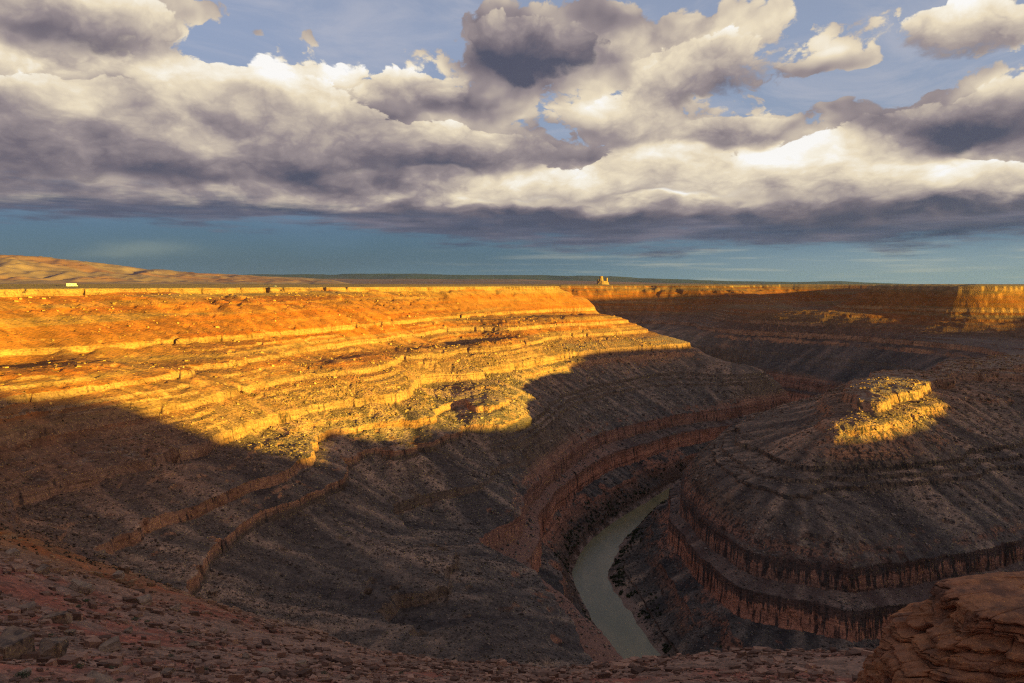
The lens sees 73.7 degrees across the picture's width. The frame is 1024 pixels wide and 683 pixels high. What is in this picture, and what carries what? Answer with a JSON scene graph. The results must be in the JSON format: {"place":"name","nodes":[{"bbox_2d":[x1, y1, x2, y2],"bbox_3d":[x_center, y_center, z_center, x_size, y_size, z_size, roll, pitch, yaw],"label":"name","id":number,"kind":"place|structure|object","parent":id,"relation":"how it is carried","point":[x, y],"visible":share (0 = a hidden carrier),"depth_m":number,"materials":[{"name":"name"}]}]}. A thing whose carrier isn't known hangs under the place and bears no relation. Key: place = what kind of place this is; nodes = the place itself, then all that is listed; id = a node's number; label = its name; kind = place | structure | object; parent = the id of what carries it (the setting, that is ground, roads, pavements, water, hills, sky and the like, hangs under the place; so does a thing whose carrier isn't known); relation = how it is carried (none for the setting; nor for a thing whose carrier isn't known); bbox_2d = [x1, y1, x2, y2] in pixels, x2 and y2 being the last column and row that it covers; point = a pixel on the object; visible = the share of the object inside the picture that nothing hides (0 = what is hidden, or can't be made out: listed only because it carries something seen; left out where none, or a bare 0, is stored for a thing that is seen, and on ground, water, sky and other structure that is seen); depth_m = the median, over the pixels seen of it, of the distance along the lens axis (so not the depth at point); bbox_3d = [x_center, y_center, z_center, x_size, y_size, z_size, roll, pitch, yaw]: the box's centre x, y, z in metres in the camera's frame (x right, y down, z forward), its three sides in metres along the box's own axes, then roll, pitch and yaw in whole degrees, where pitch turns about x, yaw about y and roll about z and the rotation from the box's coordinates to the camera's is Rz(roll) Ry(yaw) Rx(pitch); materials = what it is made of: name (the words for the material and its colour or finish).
{"place":"outdoors","nodes":[
{"label":"outdoors","id":0,"kind":"place"},
{"bbox_2d":[0,255,349,283],"bbox_3d":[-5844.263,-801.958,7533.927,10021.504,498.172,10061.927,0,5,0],"label":"desert hills","id":1,"kind":"structure","parent":0,"point":[17,269],"depth_m":5962.25,"materials":[{"name":"soil"}]},
{"bbox_2d":[0,284,1023,682],"bbox_3d":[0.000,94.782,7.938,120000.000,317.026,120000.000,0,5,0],"label":"canyon ground","id":2,"kind":"structure","parent":0,"point":[796,342],"depth_m":527.25,"materials":[{"name":"brown stone"}]},
{"bbox_2d":[4,548,20,555],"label":"loose block","id":3,"kind":"object","parent":2,"relation":"on","point":[13,551],"depth_m":141.21,"materials":[{"name":"beige stone"}]},
{"bbox_2d":[0,625,35,658],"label":"boulder","id":4,"kind":"object","parent":2,"relation":"on","point":[16,642],"visible":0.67,"depth_m":56.81,"materials":[{"name":"stone"}]},
{"bbox_2d":[13,669,30,678],"bbox_3d":[-31.186,21.152,43.387,1.079,0.506,1.067,-4,6,-40],"label":"desert shrub","id":5,"kind":"object","parent":2,"relation":"on","point":[22,674],"visible":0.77,"depth_m":43.42,"materials":[{"name":"green plant"}]},
{"bbox_2d":[19,667,31,674],"bbox_3d":[-31.624,21.491,44.368,0.678,0.366,0.854,6,5,10],"label":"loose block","id":6,"kind":"object","parent":2,"relation":"on","point":[29,669],"depth_m":44.38,"materials":[{"name":"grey stone"}]},
{"bbox_2d":[18,601,36,610],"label":"loose block","id":7,"kind":"object","parent":2,"relation":"on","point":[32,605],"depth_m":94.42,"materials":[{"name":"beige stone"}]},
{"bbox_2d":[33,563,49,574],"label":"loose block","id":8,"kind":"object","parent":2,"relation":"on","point":[43,569],"depth_m":128.92,"materials":[{"name":"stone"}]},
{"bbox_2d":[38,636,69,658],"bbox_3d":[-41.765,28.272,62.069,2.316,2.269,2.146,9,-8,-28],"label":"boulder","id":9,"kind":"object","parent":2,"relation":"on","point":[56,647],"visible":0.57,"depth_m":61.66,"materials":[{"name":"stone"}]},
{"bbox_2d":[43,611,72,624],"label":"boulder","id":10,"kind":"object","parent":2,"relation":"on","point":[63,617],"visible":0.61,"depth_m":89.58,"materials":[{"name":"stone"}]},
{"bbox_2d":[63,629,75,635],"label":"loose block","id":11,"kind":"object","parent":2,"relation":"on","point":[71,632],"depth_m":79.78,"materials":[{"name":"stone"}]},
{"bbox_2d":[66,283,77,286],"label":"motorhome","id":12,"kind":"object","parent":2,"relation":"on","point":[71,284],"visible":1,"depth_m":696.48,"materials":[{"name":"white paint"}]},
{"bbox_2d":[72,662,85,668],"bbox_3d":[-31.309,23.426,49.289,0.914,0.351,0.997,4,6,38],"label":"desert shrub","id":13,"kind":"object","parent":2,"relation":"on","point":[80,666],"visible":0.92,"depth_m":49.33,"materials":[{"name":"green plant"}]},
{"bbox_2d":[69,579,95,594],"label":"boulder","id":14,"kind":"object","parent":2,"relation":"on","point":[77,585],"visible":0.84,"depth_m":125.19,"materials":[{"name":"beige stone"}]},
{"bbox_2d":[95,549,106,557],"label":"loose block","id":15,"kind":"object","parent":2,"relation":"on","point":[100,554],"depth_m":290.24,"materials":[{"name":"stone"}]},
{"bbox_2d":[86,670,117,682],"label":"rock slab","id":16,"kind":"object","parent":2,"relation":"on","point":[101,677],"visible":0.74,"depth_m":43.34,"materials":[{"name":"beige stone"}]},
{"bbox_2d":[98,635,121,651],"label":"rock slab","id":17,"kind":"object","parent":2,"relation":"on","point":[112,644],"visible":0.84,"depth_m":74.56,"materials":[{"name":"beige stone"}]},
{"bbox_2d":[112,570,124,578],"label":"loose block","id":18,"kind":"object","parent":2,"relation":"on","point":[117,574],"depth_m":159.84,"materials":[{"name":"beige stone"}]},
{"bbox_2d":[123,626,132,633],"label":"loose block","id":19,"kind":"object","parent":2,"relation":"on","point":[128,630],"depth_m":94.55,"materials":[{"name":"stone"}]},
{"bbox_2d":[136,594,152,604],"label":"boulder","id":20,"kind":"object","parent":2,"relation":"on","point":[147,599],"visible":0.88,"depth_m":129.09,"materials":[{"name":"beige stone"}]},
{"bbox_2d":[160,668,175,673],"bbox_3d":[-25.706,24.688,50.902,0.881,0.408,0.959,-7,-1,7],"label":"loose block","id":21,"kind":"object","parent":2,"relation":"on","point":[169,670],"depth_m":50.88,"materials":[{"name":"stone"}]},
{"bbox_2d":[169,603,180,611],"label":"loose block","id":22,"kind":"object","parent":2,"relation":"on","point":[177,607],"depth_m":130.23,"materials":[{"name":"beige stone"}]},
{"bbox_2d":[186,641,201,648],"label":"loose block","id":23,"kind":"object","parent":2,"relation":"on","point":[194,643],"depth_m":89.40,"materials":[{"name":"stone"}]},
{"bbox_2d":[209,588,218,596],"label":"loose block","id":24,"kind":"object","parent":2,"relation":"on","point":[213,592],"depth_m":309.21,"materials":[{"name":"stone"}]},
{"bbox_2d":[220,627,227,633],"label":"loose block","id":25,"kind":"object","parent":2,"relation":"on","point":[223,630],"depth_m":122.42,"materials":[{"name":"beige stone"}]},
{"bbox_2d":[242,653,248,658],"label":"loose block","id":26,"kind":"object","parent":2,"relation":"on","point":[245,656],"depth_m":82.35,"materials":[{"name":"stone"}]},
{"bbox_2d":[257,667,271,673],"bbox_3d":[-20.460,27.559,56.848,1.452,0.563,0.842,8,14,29],"label":"rock slab","id":27,"kind":"object","parent":2,"relation":"on","point":[260,670],"visible":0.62,"depth_m":56.77,"materials":[{"name":"beige stone"}]},
{"bbox_2d":[295,660,306,666],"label":"loose block","id":28,"kind":"object","parent":2,"relation":"on","point":[298,663],"depth_m":68.63,"materials":[{"name":"beige stone"}]},
{"bbox_2d":[345,674,354,679],"bbox_3d":[-13.773,28.570,58.008,0.648,0.326,0.764,-6,-6,36],"label":"loose block","id":29,"kind":"object","parent":2,"relation":"on","point":[348,677],"depth_m":57.82,"materials":[{"name":"beige stone"}]},
{"bbox_2d":[0,542,873,682],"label":"rubble","id":30,"kind":"object","parent":2,"relation":"on","point":[116,659],"visible":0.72,"depth_m":89.78,"materials":[{"name":"stone"}]},
{"bbox_2d":[0,290,1023,667],"bbox_3d":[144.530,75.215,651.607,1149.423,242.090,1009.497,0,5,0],"label":"talus rubble","id":31,"kind":"object","parent":2,"relation":"on","point":[488,548],"visible":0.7,"depth_m":519.27,"materials":[{"name":"stone"}]},
{"bbox_2d":[0,284,1023,666],"bbox_3d":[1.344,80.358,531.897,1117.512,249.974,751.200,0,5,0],"label":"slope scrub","id":32,"kind":"object","parent":2,"relation":"on","point":[368,516],"visible":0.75,"depth_m":387.17,"materials":[{"name":"green plant"}]},
{"bbox_2d":[597,276,608,283],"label":"rock butte","id":33,"kind":"object","parent":2,"relation":"on","point":[600,281],"visible":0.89,"depth_m":2175.05,"materials":[{"name":"stone"}]},
{"bbox_2d":[549,447,721,653],"bbox_3d":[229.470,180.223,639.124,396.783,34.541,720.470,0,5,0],"label":"riverside scrub","id":34,"kind":"object","parent":2,"relation":"on","point":[619,575],"visible":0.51,"depth_m":635.34,"materials":[{"name":"green plant"}]},
{"bbox_2d":[855,571,1023,682],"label":"sandstone outcrop","id":35,"kind":"object","parent":2,"relation":"on","point":[967,629],"visible":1,"depth_m":19.41,"materials":[{"name":"brown stone"}]},
{"bbox_2d":[0,0,1023,283],"label":"sky","id":36,"kind":"structure","parent":0,"point":[869,141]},
{"bbox_2d":[327,279,700,283],"bbox_3d":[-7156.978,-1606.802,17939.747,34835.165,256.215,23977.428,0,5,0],"label":"distant plain","id":37,"kind":"structure","parent":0,"point":[438,281],"depth_m":18695.37,"materials":[{"name":"soil"}]},
{"bbox_2d":[248,274,894,283],"bbox_3d":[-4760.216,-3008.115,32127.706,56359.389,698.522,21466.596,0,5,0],"label":"mountains","id":38,"kind":"structure","parent":0,"point":[441,276],"depth_m":37593.09,"materials":[{"name":"stone"}]},
{"bbox_2d":[572,487,670,658],"bbox_3d":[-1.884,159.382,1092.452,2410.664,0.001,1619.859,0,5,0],"label":"river","id":39,"kind":"structure","parent":0,"point":[612,618],"depth_m":564.91,"materials":[{"name":"liquid"}]}
]}

